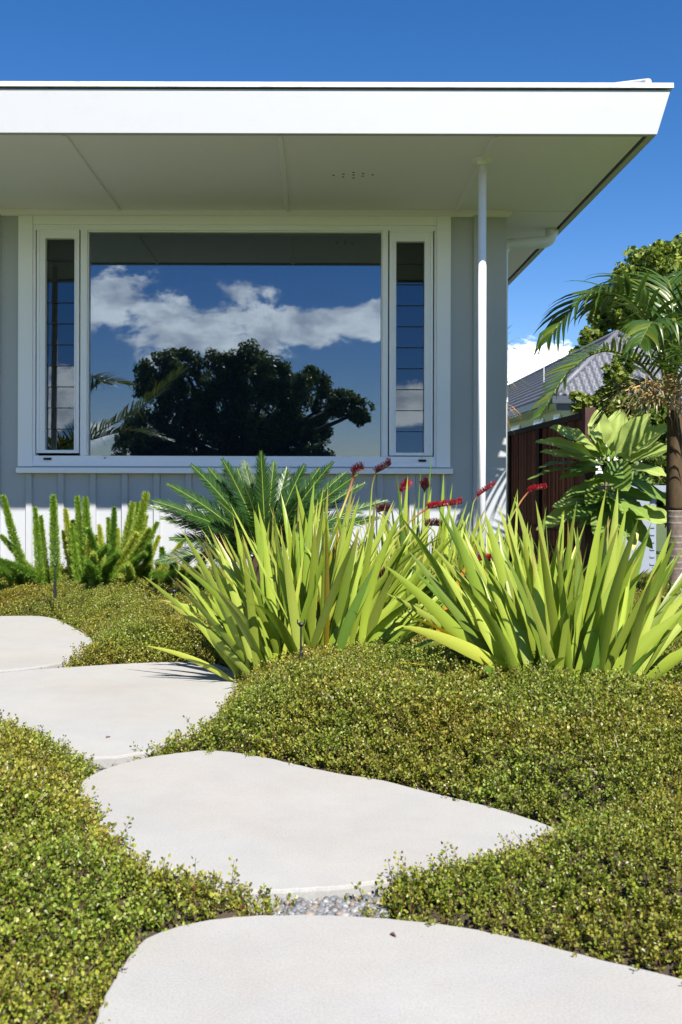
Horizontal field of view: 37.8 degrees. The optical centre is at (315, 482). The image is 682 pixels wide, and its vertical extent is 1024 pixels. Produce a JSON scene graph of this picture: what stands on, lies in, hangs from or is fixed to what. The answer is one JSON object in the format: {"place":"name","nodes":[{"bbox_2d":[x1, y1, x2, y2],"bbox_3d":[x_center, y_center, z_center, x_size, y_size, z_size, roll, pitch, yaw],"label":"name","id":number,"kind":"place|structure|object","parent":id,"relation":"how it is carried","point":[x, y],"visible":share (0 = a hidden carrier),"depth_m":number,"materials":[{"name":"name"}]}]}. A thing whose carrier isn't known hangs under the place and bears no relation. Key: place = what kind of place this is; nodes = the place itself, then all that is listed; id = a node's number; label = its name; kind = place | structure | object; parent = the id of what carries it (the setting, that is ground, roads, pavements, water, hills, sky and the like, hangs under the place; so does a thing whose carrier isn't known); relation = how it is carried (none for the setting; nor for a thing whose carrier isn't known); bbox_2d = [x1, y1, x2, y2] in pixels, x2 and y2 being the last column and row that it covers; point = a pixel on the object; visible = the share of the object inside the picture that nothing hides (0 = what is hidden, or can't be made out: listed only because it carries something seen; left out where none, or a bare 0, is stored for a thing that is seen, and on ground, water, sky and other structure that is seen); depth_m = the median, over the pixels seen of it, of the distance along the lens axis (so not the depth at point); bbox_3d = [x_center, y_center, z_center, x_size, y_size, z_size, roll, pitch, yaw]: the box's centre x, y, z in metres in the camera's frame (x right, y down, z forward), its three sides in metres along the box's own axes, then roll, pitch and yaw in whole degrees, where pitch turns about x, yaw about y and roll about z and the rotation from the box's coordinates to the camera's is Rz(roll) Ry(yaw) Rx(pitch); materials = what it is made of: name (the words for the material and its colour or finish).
{"place":"outdoors","nodes":[
{"label":"outdoors","id":0,"kind":"place"},
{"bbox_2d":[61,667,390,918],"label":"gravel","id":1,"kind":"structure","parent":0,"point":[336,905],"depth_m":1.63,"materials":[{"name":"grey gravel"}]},
{"bbox_2d":[0,78,673,578],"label":"house","id":2,"kind":"structure","parent":0,"point":[294,276],"depth_m":6.02,"materials":[{"name":"grey paint"}]},
{"bbox_2d":[36,227,80,452],"bbox_3d":[-1.555,-0.860,6.055,0.255,1.364,0.090,0,0,0],"label":"louvre window","id":3,"kind":"structure","parent":2,"relation":"in","point":[58,248],"depth_m":6.05,"materials":[{"name":"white glass"}]},
{"bbox_2d":[16,215,452,473],"bbox_3d":[-0.482,-0.830,6.038,2.619,1.553,0.160,0,0,0],"label":"window","id":4,"kind":"structure","parent":2,"relation":"in","point":[204,340],"depth_m":6.12,"materials":[{"name":"white paint"}]},
{"bbox_2d":[388,230,432,455],"bbox_3d":[0.579,-0.844,6.055,0.263,1.364,0.090,0,0,0],"label":"louvre window","id":5,"kind":"structure","parent":2,"relation":"in","point":[410,260],"depth_m":6.05,"materials":[{"name":"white glass"}]},
{"bbox_2d":[0,0,681,410],"label":"sky","id":6,"kind":"structure","parent":0,"point":[578,41],"materials":[{"name":"blue"}]},
{"bbox_2d":[132,524,666,947],"bbox_3d":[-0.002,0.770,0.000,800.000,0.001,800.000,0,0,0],"label":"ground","id":7,"kind":"structure","parent":0,"point":[661,533],"depth_m":14.13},
{"bbox_2d":[0,616,91,672],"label":"stepping stone","id":8,"kind":"object","parent":7,"relation":"on","point":[32,642],"visible":0.56,"depth_m":4.21,"materials":[{"name":"concrete"}]},
{"bbox_2d":[0,662,237,769],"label":"stepping stone","id":9,"kind":"object","parent":7,"relation":"on","point":[87,709],"visible":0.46,"depth_m":3.07,"materials":[{"name":"concrete"}]},
{"bbox_2d":[148,449,388,584],"bbox_3d":[-0.238,0.285,4.798,1.108,0.888,0.673,0,0,13],"label":"cycad","id":10,"kind":"object","parent":7,"relation":"on","point":[235,496],"visible":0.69,"depth_m":4.79,"materials":[{"name":"green plant"}]},
{"bbox_2d":[79,751,555,914],"bbox_3d":[-0.109,0.725,2.038,1.028,0.090,0.710,0,0,41],"label":"stepping stone","id":11,"kind":"object","parent":7,"relation":"on","point":[282,829],"visible":0.58,"depth_m":1.99,"materials":[{"name":"concrete"}]},
{"bbox_2d":[0,562,681,1023],"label":"ground cover","id":12,"kind":"object","parent":7,"relation":"on","point":[586,768],"visible":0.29,"depth_m":2.03,"materials":[{"name":"plant"}]},
{"bbox_2d":[0,494,62,588],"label":"foxtail fern","id":13,"kind":"object","parent":12,"relation":"on","point":[21,571],"visible":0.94,"depth_m":5.38,"materials":[{"name":"green plant"}]},
{"bbox_2d":[52,562,57,597],"bbox_3d":[-1.308,0.490,5.000,0.023,0.178,0.024,0,0,-36],"label":"sprinkler","id":14,"kind":"object","parent":12,"relation":"on","point":[54,586],"visible":1,"depth_m":5.00,"materials":[{"name":"black plastic"}]},
{"bbox_2d":[61,489,161,585],"bbox_3d":[-1.100,0.326,5.448,0.489,0.589,0.731,0,0,-26],"label":"foxtail fern","id":15,"kind":"object","parent":12,"relation":"on","point":[90,554],"visible":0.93,"depth_m":5.43,"materials":[{"name":"green plant"}]},
{"bbox_2d":[171,588,176,613],"bbox_3d":[-0.612,0.588,4.300,0.023,0.267,0.024,0,0,-36],"label":"sprinkler","id":16,"kind":"object","parent":12,"relation":"on","point":[173,591],"visible":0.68,"depth_m":4.30,"materials":[{"name":"black plastic"}]},
{"bbox_2d":[146,540,206,588],"bbox_3d":[-0.736,0.468,5.346,0.318,0.344,0.484,0,0,0],"label":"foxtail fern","id":17,"kind":"object","parent":12,"relation":"on","point":[163,570],"visible":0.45,"depth_m":5.28,"materials":[{"name":"green plant"}]},
{"bbox_2d":[297,619,304,659],"bbox_3d":[-0.046,0.532,3.150,0.023,0.198,0.024,0,0,36],"label":"sprinkler","id":18,"kind":"object","parent":12,"relation":"on","point":[300,624],"visible":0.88,"depth_m":3.15,"materials":[{"name":"black plastic"}]},
{"bbox_2d":[145,458,463,680],"bbox_3d":[0.005,0.295,3.485,1.169,0.784,0.986,0,0,0],"label":"lily clump","id":19,"kind":"object","parent":12,"relation":"on","point":[315,592],"visible":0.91,"depth_m":3.36,"materials":[{"name":"green plant"}]},
{"bbox_2d":[341,452,510,632],"bbox_3d":[0.467,0.261,4.118,0.794,0.783,0.888,0,0,0],"label":"lily clump","id":20,"kind":"object","parent":12,"relation":"on","point":[441,504],"visible":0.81,"depth_m":4.10,"materials":[{"name":"green plant"}]},
{"bbox_2d":[424,481,587,613],"bbox_3d":[0.726,0.321,3.880,0.658,0.660,0.812,0,0,0],"label":"lily clump","id":21,"kind":"object","parent":12,"relation":"on","point":[529,490],"visible":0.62,"depth_m":3.94,"materials":[{"name":"green plant"}]},
{"bbox_2d":[383,490,681,685],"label":"lily clump","id":22,"kind":"object","parent":12,"relation":"on","point":[508,614],"visible":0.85,"depth_m":2.89,"materials":[{"name":"green plant"}]},
{"bbox_2d":[630,579,681,609],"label":"strappy plant","id":23,"kind":"object","parent":12,"relation":"on","point":[662,599],"visible":0.02,"depth_m":4.27,"materials":[{"name":"green plant"}]},
{"bbox_2d":[95,915,681,1023],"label":"stepping stone","id":24,"kind":"object","parent":7,"relation":"on","point":[290,969],"visible":0.99,"depth_m":1.36,"materials":[{"name":"concrete"}]},
{"bbox_2d":[507,407,595,570],"bbox_3d":[1.936,0.122,9.732,0.087,1.305,5.405,0,0,0],"label":"fence","id":25,"kind":"object","parent":7,"relation":"on","point":[526,458],"visible":0.25,"depth_m":8.44,"materials":[{"name":"brown wood"}]},
{"bbox_2d":[527,409,666,550],"bbox_3d":[1.940,0.137,6.632,1.188,1.277,0.746,0,0,-30],"label":"broadleaf shrub","id":26,"kind":"object","parent":7,"relation":"on","point":[636,439],"visible":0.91,"depth_m":6.57,"materials":[{"name":"green plant"}]},
{"bbox_2d":[568,352,640,484],"bbox_3d":[3.498,-0.371,12.014,0.841,2.501,1.009,0,0,21],"label":"shrub","id":27,"kind":"object","parent":7,"relation":"on","point":[618,367],"visible":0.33,"depth_m":11.80,"materials":[{"name":"green plant"}]},
{"bbox_2d":[528,262,681,584],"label":"palm tree","id":28,"kind":"object","parent":7,"relation":"on","point":[665,345],"visible":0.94,"depth_m":5.35,"materials":[{"name":"green plant"}]},
{"bbox_2d":[568,232,681,362],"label":"tree","id":29,"kind":"object","parent":7,"relation":"on","point":[661,257],"visible":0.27,"depth_m":36.78,"materials":[{"name":"green plant"}]},
{"bbox_2d":[597,485,665,573],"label":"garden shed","id":30,"kind":"structure","parent":7,"relation":"on","point":[649,560],"depth_m":8.02,"materials":[{"name":"white"}]},
{"bbox_2d":[611,377,667,527],"bbox_3d":[3.609,-0.074,10.985,1.390,2.139,0.975,0,0,0],"label":"shrub","id":31,"kind":"object","parent":7,"relation":"on","point":[659,461],"visible":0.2,"depth_m":10.73,"materials":[{"name":"green plant"}]},
{"bbox_2d":[508,327,529,434],"bbox_3d":[1.486,-0.263,8.227,0.598,2.073,0.582,0,0,23],"label":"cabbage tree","id":32,"kind":"object","parent":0,"point":[513,388],"visible":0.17,"depth_m":8.21,"materials":[{"name":"green plant"}]},
{"bbox_2d":[507,330,681,473],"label":"neighbour house","id":33,"kind":"structure","parent":0,"point":[585,377],"depth_m":23.77,"materials":[{"name":"tile"}]},
{"bbox_2d":[511,425,519,430],"bbox_3d":[5.743,-1.066,28.600,0.032,1.120,1.200,0,0,0],"label":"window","id":34,"kind":"structure","parent":33,"relation":"in","point":[517,426],"depth_m":28.51,"materials":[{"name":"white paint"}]},
{"bbox_2d":[523,352,545,381],"bbox_3d":[5.944,-2.986,27.000,0.626,1.060,0.400,0,0,0],"label":"roof aerial","id":35,"kind":"object","parent":33,"relation":"attached to","point":[543,361],"visible":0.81,"depth_m":26.99,"materials":[{"name":"white metal"}]},
{"bbox_2d":[533,418,543,424],"bbox_3d":[5.743,-1.066,25.650,0.032,1.120,1.100,0,0,0],"label":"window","id":36,"kind":"structure","parent":33,"relation":"in","point":[537,421],"depth_m":25.58,"materials":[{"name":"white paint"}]},
{"bbox_2d":[553,413,560,419],"bbox_3d":[5.743,-1.066,23.675,0.032,1.120,0.650,0,0,0],"label":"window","id":37,"kind":"structure","parent":33,"relation":"in","point":[556,416],"depth_m":23.57,"materials":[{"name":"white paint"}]}
]}

